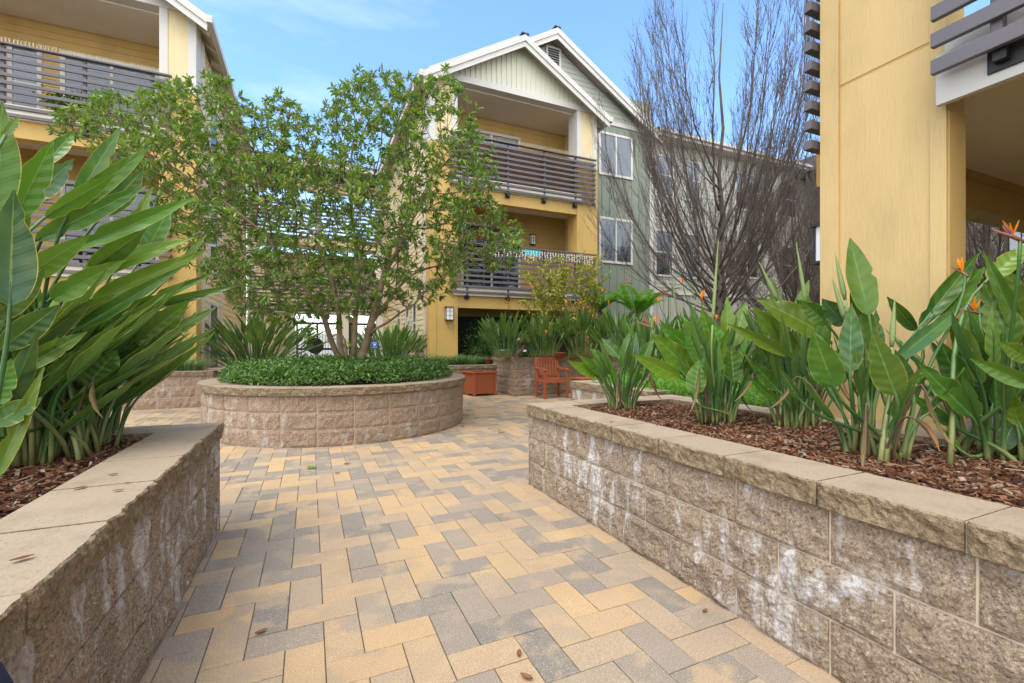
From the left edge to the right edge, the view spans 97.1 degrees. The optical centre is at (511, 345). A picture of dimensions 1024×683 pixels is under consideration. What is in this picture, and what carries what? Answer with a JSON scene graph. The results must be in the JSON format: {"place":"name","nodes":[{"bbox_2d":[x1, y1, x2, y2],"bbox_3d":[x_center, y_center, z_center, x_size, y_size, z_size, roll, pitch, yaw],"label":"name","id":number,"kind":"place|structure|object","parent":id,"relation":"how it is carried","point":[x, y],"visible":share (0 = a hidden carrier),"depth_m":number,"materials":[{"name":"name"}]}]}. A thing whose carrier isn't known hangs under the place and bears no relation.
{"place":"outdoors","nodes":[
{"label":"outdoors","id":0,"kind":"place"},
{"bbox_2d":[110,392,841,682],"bbox_3d":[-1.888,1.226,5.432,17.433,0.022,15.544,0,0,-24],"label":"herringbone paving","id":1,"kind":"structure","parent":0,"point":[539,585],"depth_m":2.29,"materials":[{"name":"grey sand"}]},
{"bbox_2d":[0,661,13,682],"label":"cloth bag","id":2,"kind":"object","parent":1,"relation":"on","point":[5,677],"visible":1,"depth_m":0.70,"materials":[{"name":"blue"}]},
{"bbox_2d":[0,422,223,682],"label":"block planter","id":3,"kind":"object","parent":1,"relation":"on","point":[94,588],"visible":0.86,"depth_m":1.45,"materials":[{"name":"beige"}]},
{"bbox_2d":[9,554,33,560],"bbox_3d":[-1.156,0.501,1.067,0.020,0.002,0.040,0,0,37],"label":"bark flake","id":4,"kind":"object","parent":3,"relation":"on","point":[21,557],"visible":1,"depth_m":1.07,"materials":[{"name":"brown wood"}]},
{"bbox_2d":[0,438,140,518],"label":"bark mulch","id":5,"kind":"object","parent":3,"relation":"in","point":[27,491],"visible":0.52,"depth_m":1.87,"materials":[{"name":"brown wood"}]},
{"bbox_2d":[0,277,189,468],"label":"bird of paradise","id":6,"kind":"object","parent":5,"relation":"on","point":[55,379],"visible":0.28,"depth_m":2.14,"materials":[{"name":"green leaf"}]},
{"bbox_2d":[37,261,195,443],"bbox_3d":[-2.359,0.037,2.598,0.906,1.029,0.959,0,0,-24],"label":"bird of paradise","id":7,"kind":"object","parent":5,"relation":"on","point":[130,394],"visible":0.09,"depth_m":2.50,"materials":[{"name":"green leaf"}]},
{"bbox_2d":[0,102,239,475],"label":"bird of paradise","id":8,"kind":"object","parent":5,"relation":"on","point":[36,340],"visible":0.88,"depth_m":2.06,"materials":[{"name":"green leaf"}]},
{"bbox_2d":[119,367,228,410],"bbox_3d":[-8.249,0.868,9.020,4.290,0.723,2.041,0,0,-24],"label":"block planter","id":9,"kind":"object","parent":1,"relation":"on","point":[172,391],"visible":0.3,"depth_m":8.74,"materials":[{"name":"beige"}]},
{"bbox_2d":[196,372,465,447],"bbox_3d":[-2.691,0.868,7.252,3.891,0.723,3.885,0,0,-24],"label":"round planter","id":10,"kind":"object","parent":1,"relation":"on","point":[261,416],"visible":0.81,"depth_m":5.53,"materials":[{"name":"beige"}]},
{"bbox_2d":[235,375,437,385],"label":"bed soil","id":11,"kind":"structure","parent":10,"relation":"in","point":[346,382],"depth_m":6.84,"materials":[{"name":"brown soil"}]},
{"bbox_2d":[46,62,526,359],"bbox_3d":[-3.421,-2.245,7.098,7.407,5.327,4.010,0,0,0],"label":"multi trunk tree","id":12,"kind":"object","parent":11,"relation":"on","point":[158,140],"visible":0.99,"depth_m":6.51,"materials":[{"name":"green plant"}]},
{"bbox_2d":[217,350,452,385],"bbox_3d":[-2.693,0.296,7.259,3.412,0.444,3.417,0,0,-24],"label":"ground cover","id":13,"kind":"object","parent":11,"relation":"on","point":[291,367],"visible":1,"depth_m":6.09,"materials":[{"name":"green plant"}]},
{"bbox_2d":[371,341,377,355],"bbox_3d":[-3.223,0.318,10.603,0.185,0.845,0.026,0,0,-36],"label":"yard sign","id":14,"kind":"object","parent":13,"relation":"in","point":[374,344],"visible":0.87,"depth_m":10.59,"materials":[{"name":"blue plastic"}]},
{"bbox_2d":[448,364,496,373],"bbox_3d":[-1.299,0.869,11.592,1.880,0.722,0.311,0,0,-24],"label":"block planter","id":15,"kind":"object","parent":1,"relation":"on","point":[458,369],"visible":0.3,"depth_m":11.57,"materials":[{"name":"beige"}]},
{"bbox_2d":[461,370,496,396],"bbox_3d":[-0.811,0.926,11.137,0.660,0.580,0.660,0,0,-33],"label":"planter box","id":16,"kind":"object","parent":1,"relation":"on","point":[480,382],"visible":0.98,"depth_m":10.92,"materials":[{"name":"brown wood"}]},
{"bbox_2d":[520,672,532,678],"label":"fallen leaf","id":17,"kind":"object","parent":1,"relation":"on","point":[526,675],"visible":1,"depth_m":1.66,"materials":[{"name":"brown plant"}]},
{"bbox_2d":[534,357,569,398],"bbox_3d":[0.922,0.750,10.567,0.640,0.934,0.594,0,0,-22],"label":"garden armchair","id":18,"kind":"object","parent":1,"relation":"on","point":[544,380],"visible":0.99,"depth_m":10.65,"materials":[{"name":"orange wood"}]},
{"bbox_2d":[491,356,656,395],"bbox_3d":[2.257,0.766,12.577,5.544,0.928,1.472,0,0,-24],"label":"block planter","id":19,"kind":"object","parent":1,"relation":"on","point":[516,376],"visible":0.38,"depth_m":11.18,"materials":[{"name":"beige"}]},
{"bbox_2d":[477,283,537,357],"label":"bird of paradise","id":20,"kind":"object","parent":19,"relation":"on","point":[491,327],"visible":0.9,"depth_m":10.66,"materials":[{"name":"green plant"}]},
{"bbox_2d":[502,327,539,361],"bbox_3d":[0.297,0.272,13.321,1.696,1.803,1.354,0,0,-24],"label":"shrub","id":21,"kind":"object","parent":19,"relation":"on","point":[523,354],"visible":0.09,"depth_m":13.28,"materials":[{"name":"green plant"}]},
{"bbox_2d":[514,338,531,356],"bbox_3d":[0.249,0.052,10.748,0.431,0.456,0.202,0,0,-24],"label":"pipe fitting","id":22,"kind":"object","parent":19,"relation":"on","point":[522,349],"visible":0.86,"depth_m":10.69,"materials":[{"name":"brown metal"}]},
{"bbox_2d":[516,291,575,357],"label":"bird of paradise","id":23,"kind":"object","parent":19,"relation":"on","point":[543,325],"visible":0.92,"depth_m":10.81,"materials":[{"name":"green plant"}]},
{"bbox_2d":[552,352,565,358],"bbox_3d":[1.137,0.245,10.950,0.346,0.150,0.346,0,0,-24],"label":"plant pot","id":24,"kind":"object","parent":19,"relation":"on","point":[560,355],"visible":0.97,"depth_m":10.83,"materials":[{"name":"brown ceramic"}]},
{"bbox_2d":[518,251,612,356],"bbox_3d":[1.311,-1.060,11.472,2.344,2.715,1.356,0,0,-5],"label":"flowering shrub","id":25,"kind":"object","parent":19,"relation":"on","point":[545,310],"visible":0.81,"depth_m":11.37,"materials":[{"name":"green plant"}]},
{"bbox_2d":[553,299,609,356],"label":"bird of paradise","id":26,"kind":"object","parent":19,"relation":"on","point":[582,322],"visible":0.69,"depth_m":10.90,"materials":[{"name":"green plant"}]},
{"bbox_2d":[570,377,597,398],"bbox_3d":[1.668,0.975,10.200,0.540,0.482,0.470,0,0,-30],"label":"side table","id":27,"kind":"object","parent":1,"relation":"on","point":[579,378],"visible":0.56,"depth_m":10.13,"materials":[{"name":"orange wood"}]},
{"bbox_2d":[570,377,756,399],"bbox_3d":[3.945,0.868,6.944,6.134,0.724,1.724,0,0,-24],"label":"block planter","id":28,"kind":"object","parent":1,"relation":"on","point":[585,389],"visible":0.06,"depth_m":6.01,"materials":[{"name":"beige"}]},
{"bbox_2d":[647,386,745,396],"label":"bed soil","id":29,"kind":"structure","parent":28,"relation":"in","point":[681,394],"depth_m":5.60,"materials":[{"name":"brown soil"}]},
{"bbox_2d":[607,276,695,381],"bbox_3d":[2.084,-0.216,6.928,1.531,1.638,1.333,0,0,-24],"label":"bird of paradise","id":30,"kind":"object","parent":29,"relation":"on","point":[645,331],"visible":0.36,"depth_m":6.71,"materials":[{"name":"green plant"}]},
{"bbox_2d":[650,262,751,362],"bbox_3d":[2.692,-0.303,6.538,1.414,1.812,1.438,0,0,-24],"label":"bird of paradise","id":31,"kind":"object","parent":29,"relation":"on","point":[680,319],"visible":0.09,"depth_m":6.42,"materials":[{"name":"green plant"}]},
{"bbox_2d":[591,366,819,408],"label":"grass","id":32,"kind":"structure","parent":29,"relation":"on","point":[752,392],"depth_m":5.01,"materials":[{"name":"green plant"}]},
{"bbox_2d":[711,306,796,386],"bbox_3d":[3.262,0.010,6.198,1.360,1.188,1.508,0,0,22],"label":"bird of paradise","id":33,"kind":"object","parent":29,"relation":"on","point":[756,352],"visible":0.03,"depth_m":5.98,"materials":[{"name":"green plant"}]},
{"bbox_2d":[748,308,809,376],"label":"bird of paradise","id":34,"kind":"object","parent":29,"relation":"on","point":[808,338],"visible":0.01,"depth_m":6.38,"materials":[{"name":"green plant"}]},
{"bbox_2d":[526,395,1023,682],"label":"block planter","id":35,"kind":"object","parent":1,"relation":"on","point":[844,575],"visible":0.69,"depth_m":1.74,"materials":[{"name":"beige"}]},
{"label":"bed soil","id":36,"kind":"structure","parent":35,"relation":"in","visible":0},
{"bbox_2d":[585,402,1023,508],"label":"bark mulch","id":37,"kind":"object","parent":36,"relation":"on","point":[996,479],"visible":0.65,"depth_m":2.19,"materials":[{"name":"brown wood"}]},
{"bbox_2d":[567,332,661,410],"bbox_3d":[0.940,0.216,3.867,0.667,0.666,0.735,0,0,34],"label":"bird of paradise","id":38,"kind":"object","parent":37,"relation":"on","point":[600,366],"visible":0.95,"depth_m":3.81,"materials":[{"name":"green plant"}]},
{"bbox_2d":[632,239,771,424],"bbox_3d":[1.337,-0.101,3.204,1.032,1.304,0.712,0,0,-24],"label":"bird of paradise","id":39,"kind":"object","parent":37,"relation":"on","point":[684,353],"visible":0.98,"depth_m":3.17,"materials":[{"name":"green plant"}]},
{"bbox_2d":[728,243,857,428],"bbox_3d":[1.891,-0.070,2.978,0.718,1.238,0.928,0,0,34],"label":"bird of paradise","id":40,"kind":"object","parent":37,"relation":"on","point":[781,320],"visible":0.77,"depth_m":2.90,"materials":[{"name":"green plant"}]},
{"bbox_2d":[766,238,1023,466],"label":"bird of paradise","id":41,"kind":"object","parent":37,"relation":"on","point":[882,369],"visible":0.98,"depth_m":2.17,"materials":[{"name":"green plant"}]},
{"bbox_2d":[885,221,1023,461],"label":"bird of paradise","id":42,"kind":"object","parent":37,"relation":"on","point":[992,359],"visible":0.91,"depth_m":2.13,"materials":[{"name":"green plant"}]},
{"bbox_2d":[966,363,1022,417],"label":"terrace","id":43,"kind":"structure","parent":1,"relation":"on","point":[989,403],"depth_m":6.86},
{"bbox_2d":[966,221,1023,307],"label":"bare tree","id":44,"kind":"object","parent":43,"relation":"on","point":[985,235],"visible":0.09,"depth_m":9.13,"materials":[{"name":"plant"}]},
{"bbox_2d":[465,229,497,285],"bbox_3d":[-0.822,-2.481,13.213,1.176,1.842,0.948,0,0,-43],"label":"patio umbrella","id":45,"kind":"object","parent":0,"point":[478,237],"visible":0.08,"depth_m":13.37,"materials":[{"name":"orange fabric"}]},
{"bbox_2d":[188,0,989,333],"label":"sky","id":46,"kind":"structure","parent":0,"point":[300,47],"materials":[{"name":"blue"}]},
{"bbox_2d":[587,288,648,357],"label":"bird of paradise","id":47,"kind":"object","parent":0,"point":[610,322],"visible":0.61,"depth_m":10.42,"materials":[{"name":"green plant"}]},
{"bbox_2d":[604,283,681,362],"bbox_3d":[3.236,-0.434,11.492,1.957,2.208,1.789,0,0,-2],"label":"tree fern","id":48,"kind":"object","parent":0,"point":[648,299],"visible":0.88,"depth_m":11.29,"materials":[{"name":"green plant"}]},
{"bbox_2d":[740,397,786,407],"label":"bed soil","id":49,"kind":"structure","parent":0,"point":[754,402],"depth_m":4.83,"materials":[{"name":"brown soil"}]},
{"bbox_2d":[794,155,1023,344],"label":"apartment building","id":50,"kind":"structure","parent":0,"point":[808,173],"depth_m":19.29,"materials":[{"name":"paint"}]},
{"bbox_2d":[1008,231,1023,279],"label":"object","id":51,"kind":"object","parent":50,"relation":"in","point":[1012,244],"visible":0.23,"depth_m":6.37,"materials":[{"name":"white metal"}]},
{"bbox_2d":[804,0,1023,437],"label":"apartment building","id":52,"kind":"structure","parent":0,"point":[918,129],"depth_m":2.93,"materials":[{"name":"yellow paint"}]},
{"label":"ground","id":53,"kind":"structure","parent":0,"visible":0},
{"bbox_2d":[0,0,255,376],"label":"apartment building","id":54,"kind":"structure","parent":53,"relation":"on","point":[65,47],"depth_m":9.73,"materials":[{"name":"yellow paint"}]},
{"bbox_2d":[7,42,42,107],"bbox_3d":[-10.528,-5.630,9.784,0.550,1.700,0.048,0,0,-24],"label":"balcony railing","id":55,"kind":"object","parent":54,"relation":"in","point":[8,47],"depth_m":9.78,"materials":[{"name":"white paint"}]},
{"bbox_2d":[32,84,91,114],"bbox_3d":[-9.133,-4.935,9.315,1.010,0.886,0.869,0,0,-42],"label":"potted plant","id":56,"kind":"object","parent":54,"relation":"on","point":[60,102],"visible":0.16,"depth_m":9.14,"materials":[{"name":"green plant"}]},
{"bbox_2d":[60,50,158,125],"bbox_3d":[-9.182,-5.545,10.385,1.800,1.970,0.048,0,0,-24],"label":"balcony railing","id":57,"kind":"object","parent":54,"relation":"in","point":[61,51],"depth_m":10.33,"materials":[{"name":"white paint"}]},
{"bbox_2d":[60,180,158,266],"bbox_3d":[-9.182,-2.655,10.385,1.800,2.050,0.048,0,0,-24],"label":"balcony railing","id":58,"kind":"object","parent":54,"relation":"in","point":[69,185],"depth_m":10.29,"materials":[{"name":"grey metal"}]},
{"bbox_2d":[208,67,217,162],"bbox_3d":[-7.507,-5.680,11.378,0.048,2.000,1.100,0,0,-24],"label":"window frame","id":59,"kind":"structure","parent":54,"relation":"in","point":[212,144],"depth_m":11.29,"materials":[{"name":"white paint"}]},
{"bbox_2d":[208,194,217,273],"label":"window frame","id":60,"kind":"structure","parent":54,"relation":"in","point":[210,248],"depth_m":11.18,"materials":[{"name":"white paint"}]},
{"bbox_2d":[208,300,218,368],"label":"window frame","id":61,"kind":"structure","parent":54,"relation":"in","point":[211,304],"depth_m":11.28,"materials":[{"name":"white paint"}]},
{"bbox_2d":[376,25,819,363],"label":"apartment building","id":62,"kind":"structure","parent":53,"relation":"on","point":[533,97],"depth_m":13.89,"materials":[{"name":"yellow paint"}]},
{"bbox_2d":[397,308,400,334],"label":"window frame","id":63,"kind":"structure","parent":62,"relation":"in","point":[399,316],"depth_m":15.76,"materials":[{"name":"white paint"}]},
{"bbox_2d":[405,305,409,341],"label":"window frame","id":64,"kind":"structure","parent":62,"relation":"in","point":[407,314],"depth_m":14.47,"materials":[{"name":"white paint"}]},
{"bbox_2d":[412,302,416,344],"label":"window frame","id":65,"kind":"structure","parent":62,"relation":"in","point":[414,310],"depth_m":13.50,"materials":[{"name":"white paint"}]},
{"bbox_2d":[463,338,491,357],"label":"shrub","id":66,"kind":"object","parent":62,"relation":"on","point":[482,352],"visible":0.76,"depth_m":12.55,"materials":[{"name":"green plant"}]},
{"bbox_2d":[458,309,506,362],"bbox_3d":[-0.829,-0.038,13.050,1.582,2.324,1.711,0,0,-24],"label":"shrub","id":67,"kind":"object","parent":62,"relation":"in","point":[474,336],"visible":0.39,"depth_m":12.96,"materials":[{"name":"green plant"}]},
{"bbox_2d":[461,222,520,287],"bbox_3d":[-0.644,-2.730,14.197,2.000,2.100,0.048,0,0,-24],"label":"window frame","id":68,"kind":"structure","parent":62,"relation":"in","point":[472,225],"depth_m":14.17,"materials":[{"name":"white paint"}]},
{"bbox_2d":[461,128,520,148],"bbox_3d":[-0.644,-5.655,14.197,2.000,2.050,0.048,0,0,-24],"label":"window frame","id":69,"kind":"structure","parent":62,"relation":"in","point":[493,135],"depth_m":14.29,"materials":[{"name":"white paint"}]},
{"bbox_2d":[490,248,592,264],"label":"string lights","id":70,"kind":"object","parent":62,"relation":"hanging from","point":[533,253],"visible":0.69,"depth_m":12.97,"materials":[{"name":"white"}]},
{"bbox_2d":[598,216,632,264],"bbox_3d":[3.640,-3.645,15.836,1.440,1.590,0.048,0,0,-24],"label":"window frame","id":71,"kind":"structure","parent":62,"relation":"in","point":[615,240],"depth_m":15.81,"materials":[{"name":"white paint"}]},
{"bbox_2d":[598,131,632,179],"bbox_3d":[3.640,-6.630,15.836,1.440,1.500,0.048,0,0,-24],"label":"window frame","id":72,"kind":"structure","parent":62,"relation":"in","point":[620,140],"depth_m":15.87,"materials":[{"name":"white paint"}]},
{"bbox_2d":[654,228,673,277],"bbox_3d":[5.622,-3.405,16.721,0.900,1.750,0.048,0,0,-24],"label":"window frame","id":73,"kind":"structure","parent":62,"relation":"in","point":[667,240],"depth_m":16.70,"materials":[{"name":"white paint"}]},
{"bbox_2d":[654,154,673,197],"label":"window frame","id":74,"kind":"structure","parent":62,"relation":"in","point":[662,158],"depth_m":16.75,"materials":[{"name":"white paint"}]},
{"bbox_2d":[684,233,700,278],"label":"window frame","id":75,"kind":"structure","parent":62,"relation":"in","point":[688,240],"depth_m":17.26,"materials":[{"name":"white paint"}]},
{"bbox_2d":[684,160,700,200],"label":"window frame","id":76,"kind":"structure","parent":62,"relation":"in","point":[688,168],"depth_m":17.31,"materials":[{"name":"white paint"}]},
{"bbox_2d":[734,171,757,211],"bbox_3d":[9.594,-6.255,18.494,1.400,1.550,0.048,0,0,-24],"label":"window frame","id":77,"kind":"structure","parent":62,"relation":"in","point":[736,193],"depth_m":18.31,"materials":[{"name":"white paint"}]},
{"bbox_2d":[735,240,758,278],"bbox_3d":[9.594,-3.505,18.494,1.400,1.550,0.048,0,0,-24],"label":"window frame","id":78,"kind":"structure","parent":62,"relation":"in","point":[747,268],"depth_m":18.56,"materials":[{"name":"white paint"}]},
{"bbox_2d":[781,245,796,284],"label":"window frame","id":79,"kind":"structure","parent":62,"relation":"in","point":[781,245],"depth_m":19.52,"materials":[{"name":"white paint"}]},
{"bbox_2d":[781,182,796,219],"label":"window frame","id":80,"kind":"structure","parent":62,"relation":"in","point":[783,182],"depth_m":19.61,"materials":[{"name":"white paint"}]},
{"bbox_2d":[966,223,1023,283],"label":"bare tree","id":81,"kind":"object","parent":53,"relation":"on","point":[979,225],"visible":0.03,"depth_m":12.46,"materials":[{"name":"brown plant"}]},
{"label":"bed soil","id":82,"kind":"structure","parent":0,"visible":0},
{"bbox_2d":[573,284,627,352],"bbox_3d":[2.392,-0.535,12.134,1.598,2.109,1.587,0,0,-24],"label":"tree fern","id":83,"kind":"object","parent":82,"relation":"on","point":[610,298],"visible":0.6,"depth_m":11.91,"materials":[{"name":"green plant"}]},
{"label":"bed soil","id":84,"kind":"structure","parent":0,"visible":0},
{"bbox_2d":[640,282,713,360],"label":"bird of paradise","id":85,"kind":"object","parent":84,"relation":"on","point":[657,330],"visible":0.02,"depth_m":8.37,"materials":[{"name":"green plant"}]},
{"bbox_2d":[573,0,819,327],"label":"bare tree","id":86,"kind":"object","parent":84,"relation":"on","point":[755,216],"visible":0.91,"depth_m":9.00,"materials":[{"name":"grey plant"}]},
{"bbox_2d":[711,125,819,321],"bbox_3d":[7.723,-2.662,12.480,3.951,7.373,4.523,0,0,-43],"label":"bare tree","id":87,"kind":"object","parent":84,"relation":"on","point":[793,286],"visible":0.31,"depth_m":12.16,"materials":[{"name":"brown plant"}]},
{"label":"bed soil","id":88,"kind":"structure","parent":0,"visible":0},
{"bbox_2d":[182,298,336,365],"bbox_3d":[-6.500,-0.288,11.349,3.965,2.027,3.624,0,0,39],"label":"bird of paradise","id":89,"kind":"object","parent":88,"relation":"on","point":[257,334],"visible":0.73,"depth_m":10.98,"materials":[{"name":"green plant"}]},
{"bbox_2d":[336,321,427,356],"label":"bird of paradise","id":90,"kind":"object","parent":88,"relation":"on","point":[388,339],"visible":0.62,"depth_m":11.96,"materials":[{"name":"green plant"}]},
{"bbox_2d":[376,330,415,356],"bbox_3d":[-3.330,0.105,13.003,1.238,1.442,1.048,0,0,-10],"label":"shrub","id":91,"kind":"object","parent":88,"relation":"on","point":[396,345],"visible":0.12,"depth_m":12.87,"materials":[{"name":"green plant"}]},
{"label":"entry path","id":92,"kind":"structure","parent":0,"visible":0},
{"bbox_2d":[246,151,382,358],"bbox_3d":[-8.413,-3.380,19.395,5.450,9.200,3.720,0,0,-24],"label":"gatehouse","id":93,"kind":"object","parent":92,"relation":"on","point":[347,330],"visible":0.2,"depth_m":18.73,"materials":[{"name":"beige paint"}]},
{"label":"bed soil","id":94,"kind":"structure","parent":0,"visible":0},
{"bbox_2d":[431,354,469,364],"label":"strap grass","id":95,"kind":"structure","parent":94,"relation":"on","point":[457,361],"depth_m":11.64,"materials":[{"name":"green plant"}]},
{"bbox_2d":[454,355,490,364],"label":"strap grass","id":96,"kind":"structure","parent":94,"relation":"on","point":[472,360],"depth_m":11.89,"materials":[{"name":"green plant"}]},
{"bbox_2d":[482,358,491,363],"bbox_3d":[-0.668,0.475,12.100,0.259,0.250,0.259,0,0,-24],"label":"plant pot","id":97,"kind":"object","parent":94,"relation":"on","point":[486,361],"visible":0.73,"depth_m":12.01,"materials":[{"name":"brown ceramic"}]},
{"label":"bed soil","id":98,"kind":"structure","parent":0,"visible":0},
{"bbox_2d":[775,156,819,300],"bbox_3d":[10.890,-2.892,14.412,4.198,7.834,4.806,0,0,-41],"label":"bare tree","id":99,"kind":"object","parent":98,"relation":"on","point":[810,181],"visible":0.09,"depth_m":15.23,"materials":[{"name":"brown plant"}]},
{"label":"bed soil","id":100,"kind":"structure","parent":0,"visible":0},
{"bbox_2d":[175,356,221,370],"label":"strap grass","id":101,"kind":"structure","parent":100,"relation":"on","point":[190,365],"depth_m":9.10,"materials":[{"name":"green plant"}]},
{"label":"street","id":102,"kind":"structure","parent":0,"visible":0},
{"bbox_2d":[295,334,372,356],"bbox_3d":[-11.689,0.220,31.085,32.000,2.000,0.300,0,0,-24],"label":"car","id":103,"kind":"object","parent":102,"relation":"on","point":[328,352],"depth_m":30.47,"materials":[{"name":"metal"}]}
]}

